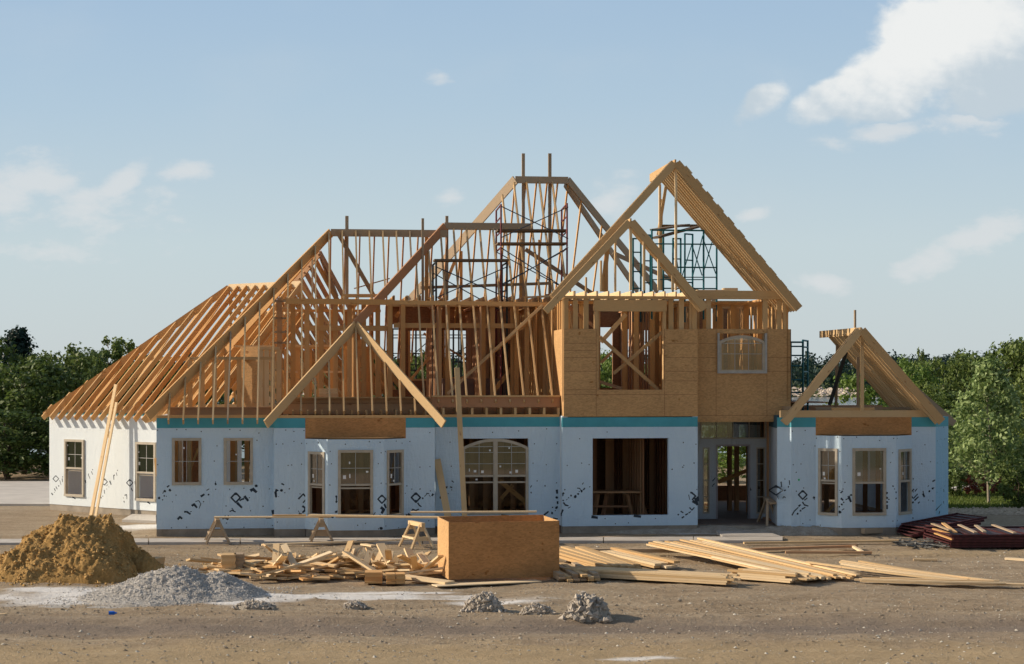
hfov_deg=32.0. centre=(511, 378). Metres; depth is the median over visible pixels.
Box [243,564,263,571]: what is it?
scrap board
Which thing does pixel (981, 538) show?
concrete form
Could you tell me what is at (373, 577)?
short block
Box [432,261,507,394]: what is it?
scaffold
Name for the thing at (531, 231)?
scaffold plank
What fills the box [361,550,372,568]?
scrap board
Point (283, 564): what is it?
scrap board
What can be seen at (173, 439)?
window
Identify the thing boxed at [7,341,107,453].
broadleaf tree
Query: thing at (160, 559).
short block
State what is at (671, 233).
scaffold plank
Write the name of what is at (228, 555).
short block
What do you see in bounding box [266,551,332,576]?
scrap board
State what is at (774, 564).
lumber board
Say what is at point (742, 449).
broadleaf tree
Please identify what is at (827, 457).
window
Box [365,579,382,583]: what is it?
short block
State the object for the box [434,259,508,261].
scaffold plank
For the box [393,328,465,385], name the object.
scaffold
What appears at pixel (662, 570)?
lumber board
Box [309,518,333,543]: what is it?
sawhorse
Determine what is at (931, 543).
scrap metal heap
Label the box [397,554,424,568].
scrap board
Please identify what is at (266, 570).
scrap board
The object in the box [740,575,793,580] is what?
lumber board
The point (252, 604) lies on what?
gravel pile
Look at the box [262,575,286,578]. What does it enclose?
scrap board
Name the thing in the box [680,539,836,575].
lumber board
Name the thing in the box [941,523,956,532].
loose board
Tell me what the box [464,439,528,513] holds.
window
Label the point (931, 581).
lumber board
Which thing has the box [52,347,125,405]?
broadleaf tree
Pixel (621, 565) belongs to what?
lumber board
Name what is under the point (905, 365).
broadleaf tree
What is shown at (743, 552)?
lumber board
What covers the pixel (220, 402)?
broadleaf tree
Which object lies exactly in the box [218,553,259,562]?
scrap board
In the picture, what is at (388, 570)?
scrap board
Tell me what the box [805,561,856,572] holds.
lumber board
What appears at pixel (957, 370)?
broadleaf tree
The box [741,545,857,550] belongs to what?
lying timber
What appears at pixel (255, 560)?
scrap board
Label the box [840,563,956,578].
lumber board
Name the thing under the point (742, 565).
lumber board
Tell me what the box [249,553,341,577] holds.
scrap board
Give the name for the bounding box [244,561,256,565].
scrap board
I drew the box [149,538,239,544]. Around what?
sidewalk
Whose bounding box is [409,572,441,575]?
scrap board
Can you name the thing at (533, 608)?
gravel pile
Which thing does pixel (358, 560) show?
scrap board
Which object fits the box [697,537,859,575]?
lumber board
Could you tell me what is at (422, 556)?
scrap board
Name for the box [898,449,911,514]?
window
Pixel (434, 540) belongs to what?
sidewalk
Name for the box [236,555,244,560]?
short block
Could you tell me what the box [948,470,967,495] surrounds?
bush
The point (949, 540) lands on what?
concrete form
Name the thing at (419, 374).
broadleaf tree
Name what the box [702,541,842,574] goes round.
lumber board
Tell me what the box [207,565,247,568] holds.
scrap board
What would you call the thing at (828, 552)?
lying timber
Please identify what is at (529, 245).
scaffold plank
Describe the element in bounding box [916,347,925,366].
broadleaf tree
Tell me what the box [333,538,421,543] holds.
sidewalk
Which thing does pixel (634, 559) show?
lumber board
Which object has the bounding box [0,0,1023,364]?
sky
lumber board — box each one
[553,571,564,575]
[553,573,565,578]
[559,547,618,566]
[559,551,611,566]
[559,555,598,566]
[559,556,588,565]
[559,562,587,576]
[559,564,578,575]
[559,570,571,577]
[561,546,626,567]
[563,567,727,577]
[567,566,721,574]
[568,564,593,578]
[571,562,598,574]
[575,546,634,567]
[576,565,737,575]
[580,570,734,580]
[582,546,640,566]
[588,568,724,575]
[594,567,728,575]
[599,574,727,582]
[600,576,726,584]
[601,550,660,565]
[607,550,666,564]
[610,547,679,562]
[614,550,673,564]
[626,559,659,567]
[646,544,710,558]
[648,542,817,577]
[653,541,824,578]
[659,541,824,576]
[660,565,671,568]
[665,541,831,577]
[670,542,825,576]
[673,541,839,578]
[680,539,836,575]
[690,540,826,571]
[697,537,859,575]
[697,540,845,574]
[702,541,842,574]
[711,556,809,576]
[711,558,760,568]
[727,569,797,576]
[729,555,821,574]
[730,556,763,563]
[731,572,808,580]
[733,576,791,582]
[737,572,786,577]
[738,568,797,573]
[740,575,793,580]
[743,569,796,573]
[748,568,810,574]
[789,562,853,578]
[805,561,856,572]
[806,561,948,578]
[839,561,967,578]
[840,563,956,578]
[841,560,991,579]
[858,560,950,574]
[860,580,996,585]
[861,578,1005,583]
[862,577,993,581]
[880,577,998,581]
[997,583,1023,585]
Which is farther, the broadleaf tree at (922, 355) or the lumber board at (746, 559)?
the broadleaf tree at (922, 355)
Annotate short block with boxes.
[155,557,164,561]
[221,553,235,557]
[221,561,234,564]
[222,558,235,561]
[222,564,235,567]
[234,552,243,557]
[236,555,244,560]
[365,570,381,574]
[365,572,382,576]
[365,575,382,578]
[365,579,381,580]
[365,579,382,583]
[385,572,394,576]
[386,580,395,583]
[395,572,404,576]
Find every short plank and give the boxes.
[319,388,337,390]
[319,391,337,393]
[319,394,337,395]
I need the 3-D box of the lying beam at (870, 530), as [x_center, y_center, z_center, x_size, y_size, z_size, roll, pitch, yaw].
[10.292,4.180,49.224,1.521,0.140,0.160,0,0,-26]
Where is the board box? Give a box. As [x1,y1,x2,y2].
[438,515,558,579]
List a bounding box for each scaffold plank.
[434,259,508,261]
[495,231,564,232]
[495,244,563,245]
[496,230,565,231]
[496,243,565,244]
[497,229,565,230]
[497,242,565,243]
[650,224,686,230]
[650,226,699,238]
[661,224,697,226]
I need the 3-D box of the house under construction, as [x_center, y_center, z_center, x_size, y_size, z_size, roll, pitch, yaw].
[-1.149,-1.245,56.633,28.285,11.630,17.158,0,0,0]
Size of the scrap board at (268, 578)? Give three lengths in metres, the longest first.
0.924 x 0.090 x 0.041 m
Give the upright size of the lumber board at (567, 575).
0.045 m
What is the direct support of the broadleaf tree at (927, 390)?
on the ground at (186, 631)
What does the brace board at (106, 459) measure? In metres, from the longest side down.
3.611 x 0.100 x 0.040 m
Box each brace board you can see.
[89,384,117,514]
[94,402,117,515]
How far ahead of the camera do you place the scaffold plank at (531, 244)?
53.17 m
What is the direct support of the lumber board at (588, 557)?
on the lumber board
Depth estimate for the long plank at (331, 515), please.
46.22 m
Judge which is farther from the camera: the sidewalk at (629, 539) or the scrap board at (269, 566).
the sidewalk at (629, 539)
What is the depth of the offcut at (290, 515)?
46.52 m
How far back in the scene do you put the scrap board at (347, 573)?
38.13 m
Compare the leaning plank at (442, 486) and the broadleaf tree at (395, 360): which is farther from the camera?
the broadleaf tree at (395, 360)
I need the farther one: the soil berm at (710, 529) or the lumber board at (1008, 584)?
the soil berm at (710, 529)
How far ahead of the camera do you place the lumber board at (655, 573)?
37.56 m
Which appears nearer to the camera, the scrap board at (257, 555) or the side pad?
the scrap board at (257, 555)
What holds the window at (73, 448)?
in the house under construction
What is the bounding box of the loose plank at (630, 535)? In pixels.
[600,534,656,537]
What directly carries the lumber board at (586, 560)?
on the lumber board at (579, 561)
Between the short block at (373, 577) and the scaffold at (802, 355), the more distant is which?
the scaffold at (802, 355)
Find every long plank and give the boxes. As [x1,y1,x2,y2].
[214,516,330,517]
[308,514,438,517]
[336,517,383,517]
[410,511,536,512]
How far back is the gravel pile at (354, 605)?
33.34 m
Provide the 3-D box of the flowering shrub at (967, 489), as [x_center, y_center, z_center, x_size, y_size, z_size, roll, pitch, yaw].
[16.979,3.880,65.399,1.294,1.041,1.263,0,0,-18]
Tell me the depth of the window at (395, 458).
48.65 m
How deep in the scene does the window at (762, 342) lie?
50.54 m
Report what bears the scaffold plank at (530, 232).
on the scaffold at (501, 237)
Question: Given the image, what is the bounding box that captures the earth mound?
[0,513,208,586]
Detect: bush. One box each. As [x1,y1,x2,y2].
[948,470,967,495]
[995,463,1023,506]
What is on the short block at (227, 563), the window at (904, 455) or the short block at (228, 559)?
the short block at (228, 559)
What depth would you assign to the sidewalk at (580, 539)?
46.78 m
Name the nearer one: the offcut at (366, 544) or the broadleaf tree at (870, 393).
the offcut at (366, 544)
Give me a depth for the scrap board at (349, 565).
39.40 m
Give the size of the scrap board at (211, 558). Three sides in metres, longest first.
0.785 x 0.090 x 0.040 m
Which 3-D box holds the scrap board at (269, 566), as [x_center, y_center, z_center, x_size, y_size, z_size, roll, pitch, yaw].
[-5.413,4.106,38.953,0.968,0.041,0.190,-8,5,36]
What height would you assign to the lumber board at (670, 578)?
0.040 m
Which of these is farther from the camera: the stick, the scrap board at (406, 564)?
the stick
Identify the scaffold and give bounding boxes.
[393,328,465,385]
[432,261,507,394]
[495,203,567,394]
[632,224,717,321]
[791,339,808,409]
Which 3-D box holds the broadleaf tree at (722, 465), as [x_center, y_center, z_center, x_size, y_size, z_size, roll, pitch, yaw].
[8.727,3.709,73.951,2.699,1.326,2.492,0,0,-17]
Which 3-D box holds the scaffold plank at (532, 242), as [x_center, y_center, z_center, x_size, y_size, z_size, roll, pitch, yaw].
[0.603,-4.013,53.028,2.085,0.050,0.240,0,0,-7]
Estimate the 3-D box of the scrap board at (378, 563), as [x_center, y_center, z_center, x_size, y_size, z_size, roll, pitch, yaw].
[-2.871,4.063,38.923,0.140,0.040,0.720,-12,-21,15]
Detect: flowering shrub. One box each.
[961,470,996,493]
[984,476,1016,493]
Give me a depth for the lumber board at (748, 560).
39.54 m
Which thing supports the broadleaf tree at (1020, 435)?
on the ground at (186, 631)
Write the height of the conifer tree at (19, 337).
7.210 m
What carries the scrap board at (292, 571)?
on the scrap board at (283, 574)
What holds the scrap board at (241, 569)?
on the scrap board
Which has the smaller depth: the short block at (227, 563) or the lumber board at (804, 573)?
the lumber board at (804, 573)
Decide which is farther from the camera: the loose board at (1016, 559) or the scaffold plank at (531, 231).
the scaffold plank at (531, 231)
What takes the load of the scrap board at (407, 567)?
on the scrap board
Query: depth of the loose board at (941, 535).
45.31 m
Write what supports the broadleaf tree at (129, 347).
on the ground at (186, 631)
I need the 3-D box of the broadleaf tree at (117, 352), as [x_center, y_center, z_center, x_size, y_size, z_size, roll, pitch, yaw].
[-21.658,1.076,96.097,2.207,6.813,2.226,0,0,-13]
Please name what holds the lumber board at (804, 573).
on the lumber board
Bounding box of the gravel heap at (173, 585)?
[39,565,297,607]
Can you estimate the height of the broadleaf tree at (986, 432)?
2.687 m
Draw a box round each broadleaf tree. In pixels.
[0,336,48,440]
[0,356,74,474]
[0,407,48,478]
[1,414,48,474]
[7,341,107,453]
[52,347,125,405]
[97,335,127,399]
[110,336,139,395]
[118,356,173,405]
[152,366,243,442]
[219,382,275,458]
[374,349,398,396]
[382,350,425,396]
[451,359,462,376]
[600,347,611,387]
[718,446,745,461]
[718,452,745,479]
[823,370,888,406]
[878,354,944,404]
[911,349,973,401]
[915,380,958,403]
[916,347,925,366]
[932,390,983,442]
[945,348,979,418]
[955,414,1014,459]
[964,337,1023,415]
[974,388,1023,448]
[996,334,1023,421]
[1005,421,1023,465]
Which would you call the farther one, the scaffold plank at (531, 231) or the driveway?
the driveway
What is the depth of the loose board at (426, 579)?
37.19 m
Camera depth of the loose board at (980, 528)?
45.97 m
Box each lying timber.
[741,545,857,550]
[743,540,898,543]
[785,551,871,553]
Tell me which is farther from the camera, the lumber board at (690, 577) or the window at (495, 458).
the window at (495, 458)
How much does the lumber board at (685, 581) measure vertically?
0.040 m
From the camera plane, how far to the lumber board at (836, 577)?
40.88 m
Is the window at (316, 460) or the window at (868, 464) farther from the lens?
the window at (868, 464)
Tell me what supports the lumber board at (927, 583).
on the ground at (186, 631)
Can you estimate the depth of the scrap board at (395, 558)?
40.12 m
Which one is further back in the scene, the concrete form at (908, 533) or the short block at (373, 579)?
the concrete form at (908, 533)
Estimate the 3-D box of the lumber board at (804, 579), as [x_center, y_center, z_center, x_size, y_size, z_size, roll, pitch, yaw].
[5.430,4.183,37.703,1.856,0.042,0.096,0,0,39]
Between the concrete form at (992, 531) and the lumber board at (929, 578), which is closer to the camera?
the lumber board at (929, 578)
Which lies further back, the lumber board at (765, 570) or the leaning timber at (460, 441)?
the leaning timber at (460, 441)
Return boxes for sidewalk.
[0,539,21,544]
[134,538,147,544]
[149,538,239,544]
[241,538,330,544]
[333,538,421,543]
[423,537,437,543]
[559,537,602,542]
[604,537,692,542]
[694,536,782,542]
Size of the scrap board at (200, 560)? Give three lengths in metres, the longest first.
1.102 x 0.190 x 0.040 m
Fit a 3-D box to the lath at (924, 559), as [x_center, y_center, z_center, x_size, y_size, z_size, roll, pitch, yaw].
[9.683,4.250,41.829,0.546,0.040,0.100,0,0,7]
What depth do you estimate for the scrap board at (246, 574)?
37.96 m
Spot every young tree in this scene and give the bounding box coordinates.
[944,409,977,484]
[948,356,1023,503]
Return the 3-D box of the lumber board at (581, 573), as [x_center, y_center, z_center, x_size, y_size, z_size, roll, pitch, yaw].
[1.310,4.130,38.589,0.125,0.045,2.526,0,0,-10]
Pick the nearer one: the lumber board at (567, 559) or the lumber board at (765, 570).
the lumber board at (765, 570)
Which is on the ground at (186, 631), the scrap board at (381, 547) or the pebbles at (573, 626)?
the pebbles at (573, 626)
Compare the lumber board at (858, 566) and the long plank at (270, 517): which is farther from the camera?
the long plank at (270, 517)
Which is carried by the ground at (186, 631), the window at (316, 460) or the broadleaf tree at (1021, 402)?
the broadleaf tree at (1021, 402)
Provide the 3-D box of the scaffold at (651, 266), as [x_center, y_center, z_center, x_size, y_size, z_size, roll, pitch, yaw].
[4.921,-3.121,52.629,2.424,2.857,2.853,0,0,-7]
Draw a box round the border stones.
[948,507,1023,514]
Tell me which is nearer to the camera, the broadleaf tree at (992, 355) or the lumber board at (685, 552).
the lumber board at (685, 552)
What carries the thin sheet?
on the ground at (186, 631)
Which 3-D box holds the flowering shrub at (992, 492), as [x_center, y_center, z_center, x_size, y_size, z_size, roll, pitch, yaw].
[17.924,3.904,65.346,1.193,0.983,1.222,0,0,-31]
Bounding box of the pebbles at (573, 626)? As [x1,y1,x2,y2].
[0,543,1023,663]
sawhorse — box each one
[204,518,230,543]
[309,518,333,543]
[398,520,434,549]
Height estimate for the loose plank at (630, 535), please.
0.030 m
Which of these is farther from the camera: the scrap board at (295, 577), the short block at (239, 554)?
the short block at (239, 554)
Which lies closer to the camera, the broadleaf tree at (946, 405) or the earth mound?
the earth mound
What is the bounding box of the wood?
[50,348,1008,391]
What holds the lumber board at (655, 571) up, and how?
on the lumber board
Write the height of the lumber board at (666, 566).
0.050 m
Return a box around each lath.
[261,539,412,545]
[913,559,936,560]
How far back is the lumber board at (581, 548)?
40.74 m
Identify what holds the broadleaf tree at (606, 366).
on the ground at (186, 631)
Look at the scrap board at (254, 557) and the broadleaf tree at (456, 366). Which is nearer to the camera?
the scrap board at (254, 557)
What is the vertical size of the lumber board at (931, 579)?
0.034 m
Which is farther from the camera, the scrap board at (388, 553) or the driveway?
the driveway
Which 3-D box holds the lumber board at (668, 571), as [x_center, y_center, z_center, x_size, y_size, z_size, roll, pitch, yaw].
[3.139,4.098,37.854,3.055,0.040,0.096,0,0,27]
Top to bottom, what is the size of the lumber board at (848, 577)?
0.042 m
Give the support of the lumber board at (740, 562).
on the lumber board
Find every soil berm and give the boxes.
[606,528,694,533]
[692,525,743,533]
[747,525,837,535]
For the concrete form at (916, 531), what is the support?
on the concrete form at (908, 533)
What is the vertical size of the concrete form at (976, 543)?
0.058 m
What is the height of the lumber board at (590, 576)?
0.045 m
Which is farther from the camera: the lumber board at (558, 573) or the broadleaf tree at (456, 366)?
the broadleaf tree at (456, 366)
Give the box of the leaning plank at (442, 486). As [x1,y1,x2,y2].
[435,459,450,515]
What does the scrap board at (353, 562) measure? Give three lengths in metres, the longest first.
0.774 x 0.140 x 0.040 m
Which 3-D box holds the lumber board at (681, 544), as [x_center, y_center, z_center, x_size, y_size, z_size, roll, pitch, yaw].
[5.273,4.121,40.789,0.101,0.038,6.288,0,2,-26]
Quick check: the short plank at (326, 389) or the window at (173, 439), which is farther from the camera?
the short plank at (326, 389)
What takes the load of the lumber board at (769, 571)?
on the lumber board
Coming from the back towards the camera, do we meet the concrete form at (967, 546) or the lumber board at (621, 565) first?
the concrete form at (967, 546)
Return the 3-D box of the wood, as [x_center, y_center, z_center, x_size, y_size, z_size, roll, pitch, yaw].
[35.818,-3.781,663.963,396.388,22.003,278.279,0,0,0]
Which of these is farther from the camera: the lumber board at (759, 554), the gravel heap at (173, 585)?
the lumber board at (759, 554)
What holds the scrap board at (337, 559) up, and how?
on the scrap board at (333, 563)
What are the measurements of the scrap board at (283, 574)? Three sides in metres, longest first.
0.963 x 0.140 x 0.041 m
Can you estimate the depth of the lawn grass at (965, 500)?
61.79 m
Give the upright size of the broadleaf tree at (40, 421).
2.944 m
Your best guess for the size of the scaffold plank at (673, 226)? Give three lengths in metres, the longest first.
2.052 x 0.300 x 0.051 m
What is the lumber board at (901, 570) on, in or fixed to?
on the ground at (186, 631)
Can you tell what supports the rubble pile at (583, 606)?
on the ground at (186, 631)
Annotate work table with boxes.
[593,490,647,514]
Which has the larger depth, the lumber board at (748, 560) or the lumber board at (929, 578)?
the lumber board at (748, 560)
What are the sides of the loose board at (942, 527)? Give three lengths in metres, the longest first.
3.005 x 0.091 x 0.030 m
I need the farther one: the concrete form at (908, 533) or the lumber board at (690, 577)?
the concrete form at (908, 533)
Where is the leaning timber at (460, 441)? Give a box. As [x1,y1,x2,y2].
[454,367,466,515]
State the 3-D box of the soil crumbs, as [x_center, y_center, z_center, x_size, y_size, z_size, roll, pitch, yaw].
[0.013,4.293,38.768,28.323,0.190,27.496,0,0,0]
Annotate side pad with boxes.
[122,514,155,522]
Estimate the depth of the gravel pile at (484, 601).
32.78 m
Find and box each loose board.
[405,574,454,583]
[931,523,951,530]
[932,528,949,532]
[934,533,952,539]
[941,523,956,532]
[957,524,977,532]
[974,525,986,531]
[991,524,1016,533]
[1005,557,1023,560]
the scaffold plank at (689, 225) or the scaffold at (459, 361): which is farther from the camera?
the scaffold at (459, 361)
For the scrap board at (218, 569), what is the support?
on the ground at (186, 631)
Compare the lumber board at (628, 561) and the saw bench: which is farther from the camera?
the saw bench
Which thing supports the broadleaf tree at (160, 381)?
on the ground at (186, 631)
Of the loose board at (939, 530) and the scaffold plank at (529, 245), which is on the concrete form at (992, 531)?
the loose board at (939, 530)
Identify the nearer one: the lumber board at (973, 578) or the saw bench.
the lumber board at (973, 578)
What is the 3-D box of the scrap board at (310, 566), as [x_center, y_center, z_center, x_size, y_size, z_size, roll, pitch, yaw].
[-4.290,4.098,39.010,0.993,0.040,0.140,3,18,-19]
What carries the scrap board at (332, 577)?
on the ground at (186, 631)
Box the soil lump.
[133,552,164,573]
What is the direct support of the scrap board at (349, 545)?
on the scrap board
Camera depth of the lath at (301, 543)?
46.06 m
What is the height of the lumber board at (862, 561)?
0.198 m
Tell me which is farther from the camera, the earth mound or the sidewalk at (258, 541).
the sidewalk at (258, 541)
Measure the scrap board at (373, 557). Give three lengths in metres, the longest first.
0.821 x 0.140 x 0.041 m
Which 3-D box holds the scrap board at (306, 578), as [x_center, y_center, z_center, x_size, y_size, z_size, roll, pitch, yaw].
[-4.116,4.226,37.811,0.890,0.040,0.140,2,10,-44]
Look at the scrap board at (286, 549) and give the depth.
39.54 m
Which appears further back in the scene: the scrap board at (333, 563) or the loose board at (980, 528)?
the loose board at (980, 528)
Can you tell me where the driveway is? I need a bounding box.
[0,481,249,505]
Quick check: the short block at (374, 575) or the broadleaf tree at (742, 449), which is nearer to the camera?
the short block at (374, 575)
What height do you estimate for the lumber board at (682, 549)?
0.041 m
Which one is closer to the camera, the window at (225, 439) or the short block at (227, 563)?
the short block at (227, 563)
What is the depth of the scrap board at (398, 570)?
38.59 m
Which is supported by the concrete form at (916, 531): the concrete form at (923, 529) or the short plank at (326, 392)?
the concrete form at (923, 529)
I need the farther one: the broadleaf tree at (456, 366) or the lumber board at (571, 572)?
the broadleaf tree at (456, 366)
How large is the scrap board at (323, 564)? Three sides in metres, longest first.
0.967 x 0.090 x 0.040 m
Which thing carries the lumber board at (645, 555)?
on the lumber board at (668, 563)
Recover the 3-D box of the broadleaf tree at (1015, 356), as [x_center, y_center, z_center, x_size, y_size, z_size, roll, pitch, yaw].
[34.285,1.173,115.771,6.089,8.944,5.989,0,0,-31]
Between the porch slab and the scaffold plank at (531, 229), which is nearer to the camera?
the porch slab
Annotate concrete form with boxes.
[897,530,923,536]
[898,522,980,534]
[899,519,983,531]
[901,513,986,527]
[923,534,1023,544]
[923,537,1023,547]
[924,526,1023,536]
[924,532,1023,541]
[926,529,1023,539]
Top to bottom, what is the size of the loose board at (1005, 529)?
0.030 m
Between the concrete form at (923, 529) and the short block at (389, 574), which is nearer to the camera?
the short block at (389, 574)
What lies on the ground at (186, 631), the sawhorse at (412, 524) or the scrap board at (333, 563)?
the sawhorse at (412, 524)
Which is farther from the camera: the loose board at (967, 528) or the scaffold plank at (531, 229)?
the scaffold plank at (531, 229)
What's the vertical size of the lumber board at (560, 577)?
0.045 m
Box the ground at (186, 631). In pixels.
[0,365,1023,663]
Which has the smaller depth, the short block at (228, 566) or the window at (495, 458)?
the short block at (228, 566)
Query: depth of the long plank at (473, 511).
46.71 m
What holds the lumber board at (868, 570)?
on the ground at (186, 631)
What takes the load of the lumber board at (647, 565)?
on the ground at (186, 631)
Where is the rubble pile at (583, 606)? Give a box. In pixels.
[558,591,612,622]
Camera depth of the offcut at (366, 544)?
45.46 m
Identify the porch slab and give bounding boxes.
[697,524,774,529]
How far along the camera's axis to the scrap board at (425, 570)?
38.05 m
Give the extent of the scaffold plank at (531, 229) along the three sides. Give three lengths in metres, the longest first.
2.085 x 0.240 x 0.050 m
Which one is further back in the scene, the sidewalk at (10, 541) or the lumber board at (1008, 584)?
the sidewalk at (10, 541)
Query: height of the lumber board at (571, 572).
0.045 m
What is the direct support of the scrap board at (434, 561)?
on the scrap board
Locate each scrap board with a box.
[186,558,220,562]
[201,557,221,560]
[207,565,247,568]
[214,568,242,571]
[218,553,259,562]
[224,571,252,573]
[226,568,253,571]
[238,569,274,575]
[240,572,261,576]
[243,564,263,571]
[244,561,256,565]
[245,556,271,559]
[246,560,264,562]
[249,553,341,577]
[252,564,278,568]
[258,577,297,578]
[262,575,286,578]
[264,556,310,564]
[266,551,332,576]
[268,560,298,569]
[270,572,300,576]
[271,554,287,568]
[272,544,279,568]
[281,543,296,564]
[283,570,305,573]
[287,574,319,578]
[293,563,338,568]
[296,572,317,574]
[299,576,312,580]
[306,569,318,572]
[310,562,336,567]
[310,574,353,579]
[311,560,351,569]
[313,575,329,579]
[318,573,348,578]
[325,568,362,571]
[328,556,342,563]
[338,564,357,566]
[340,571,364,574]
[342,551,376,569]
[343,556,360,566]
[344,540,353,551]
[354,546,362,556]
[355,574,364,577]
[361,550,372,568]
[365,547,375,566]
[371,560,386,567]
[372,546,386,566]
[376,543,396,568]
[376,563,410,566]
[376,566,411,568]
[382,568,396,571]
[385,549,391,559]
[391,569,412,571]
[393,555,399,562]
[395,567,443,575]
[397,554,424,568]
[404,548,420,570]
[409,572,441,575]
[410,554,417,570]
[417,551,433,567]
[421,555,443,569]
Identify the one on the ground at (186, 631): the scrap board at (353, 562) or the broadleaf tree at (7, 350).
the broadleaf tree at (7, 350)
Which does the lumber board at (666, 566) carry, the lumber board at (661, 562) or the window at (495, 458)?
the lumber board at (661, 562)
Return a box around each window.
[64,439,83,496]
[135,442,155,501]
[172,438,200,484]
[224,438,252,484]
[307,451,324,515]
[338,450,372,514]
[387,449,403,515]
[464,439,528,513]
[720,335,764,370]
[818,448,837,515]
[852,448,885,515]
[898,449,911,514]
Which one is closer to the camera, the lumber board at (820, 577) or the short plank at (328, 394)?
the lumber board at (820, 577)
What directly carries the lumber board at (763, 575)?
on the lumber board at (775, 578)
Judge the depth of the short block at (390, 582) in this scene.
36.99 m
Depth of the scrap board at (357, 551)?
40.31 m
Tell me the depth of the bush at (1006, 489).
59.20 m
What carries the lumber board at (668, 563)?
on the lumber board
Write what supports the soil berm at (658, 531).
on the ground at (186, 631)
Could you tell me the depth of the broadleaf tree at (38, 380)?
79.13 m
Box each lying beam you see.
[592,548,725,552]
[861,528,882,533]
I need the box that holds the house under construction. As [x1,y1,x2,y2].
[41,153,955,537]
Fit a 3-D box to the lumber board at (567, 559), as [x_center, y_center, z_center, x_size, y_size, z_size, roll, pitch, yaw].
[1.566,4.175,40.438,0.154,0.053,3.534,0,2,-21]
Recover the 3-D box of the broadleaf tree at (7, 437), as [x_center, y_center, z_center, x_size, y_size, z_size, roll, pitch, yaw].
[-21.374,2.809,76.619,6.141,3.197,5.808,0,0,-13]
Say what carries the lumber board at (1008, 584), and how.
on the ground at (186, 631)
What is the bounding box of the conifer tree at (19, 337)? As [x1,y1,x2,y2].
[0,325,47,445]
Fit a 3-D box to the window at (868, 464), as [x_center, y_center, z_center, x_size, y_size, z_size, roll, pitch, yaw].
[9.807,2.835,49.050,0.955,1.847,0.162,0,0,-5]
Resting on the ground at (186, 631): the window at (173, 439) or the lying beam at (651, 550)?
the lying beam at (651, 550)
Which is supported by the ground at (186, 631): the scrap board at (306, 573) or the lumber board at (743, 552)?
the scrap board at (306, 573)
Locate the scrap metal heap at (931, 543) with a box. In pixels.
[888,537,949,547]
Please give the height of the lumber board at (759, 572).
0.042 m
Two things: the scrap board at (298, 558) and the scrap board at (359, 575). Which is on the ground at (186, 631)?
the scrap board at (359, 575)
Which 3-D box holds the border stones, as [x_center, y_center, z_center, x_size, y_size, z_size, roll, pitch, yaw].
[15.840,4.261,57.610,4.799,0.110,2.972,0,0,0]
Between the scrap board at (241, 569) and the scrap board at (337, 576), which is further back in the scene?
the scrap board at (241, 569)
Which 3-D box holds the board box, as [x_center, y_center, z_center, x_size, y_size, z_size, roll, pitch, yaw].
[-0.310,3.630,38.593,2.413,1.220,1.470,0,0,-12]
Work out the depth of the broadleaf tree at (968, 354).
124.39 m
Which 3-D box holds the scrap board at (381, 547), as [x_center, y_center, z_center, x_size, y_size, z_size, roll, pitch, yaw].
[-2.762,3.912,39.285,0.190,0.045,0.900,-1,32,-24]
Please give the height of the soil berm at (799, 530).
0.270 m
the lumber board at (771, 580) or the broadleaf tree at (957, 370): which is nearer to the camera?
the lumber board at (771, 580)
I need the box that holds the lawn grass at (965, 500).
[948,485,1023,508]
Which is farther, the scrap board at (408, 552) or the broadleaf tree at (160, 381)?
the broadleaf tree at (160, 381)
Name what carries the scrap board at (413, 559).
on the scrap board
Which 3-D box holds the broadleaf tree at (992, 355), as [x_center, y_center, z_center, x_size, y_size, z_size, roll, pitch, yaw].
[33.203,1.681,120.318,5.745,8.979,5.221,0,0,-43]
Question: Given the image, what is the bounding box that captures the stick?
[852,546,862,550]
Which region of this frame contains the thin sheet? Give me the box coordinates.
[432,580,541,586]
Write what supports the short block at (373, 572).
on the short block at (374, 575)
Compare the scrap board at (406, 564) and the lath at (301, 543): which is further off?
the lath at (301, 543)
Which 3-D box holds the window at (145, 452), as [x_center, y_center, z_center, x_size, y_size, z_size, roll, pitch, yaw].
[-11.362,2.892,55.438,0.855,1.829,0.580,0,0,6]
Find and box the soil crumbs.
[0,535,1023,663]
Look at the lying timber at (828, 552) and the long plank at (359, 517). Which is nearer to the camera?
the lying timber at (828, 552)
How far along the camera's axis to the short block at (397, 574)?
37.08 m
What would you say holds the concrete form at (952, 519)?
on the concrete form at (923, 529)
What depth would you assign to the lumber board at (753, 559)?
40.49 m
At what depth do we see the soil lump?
38.70 m
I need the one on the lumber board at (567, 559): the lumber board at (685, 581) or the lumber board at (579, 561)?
the lumber board at (579, 561)
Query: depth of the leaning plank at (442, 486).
49.12 m
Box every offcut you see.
[272,514,305,515]
[360,543,375,546]
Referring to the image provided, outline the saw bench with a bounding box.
[757,497,776,525]

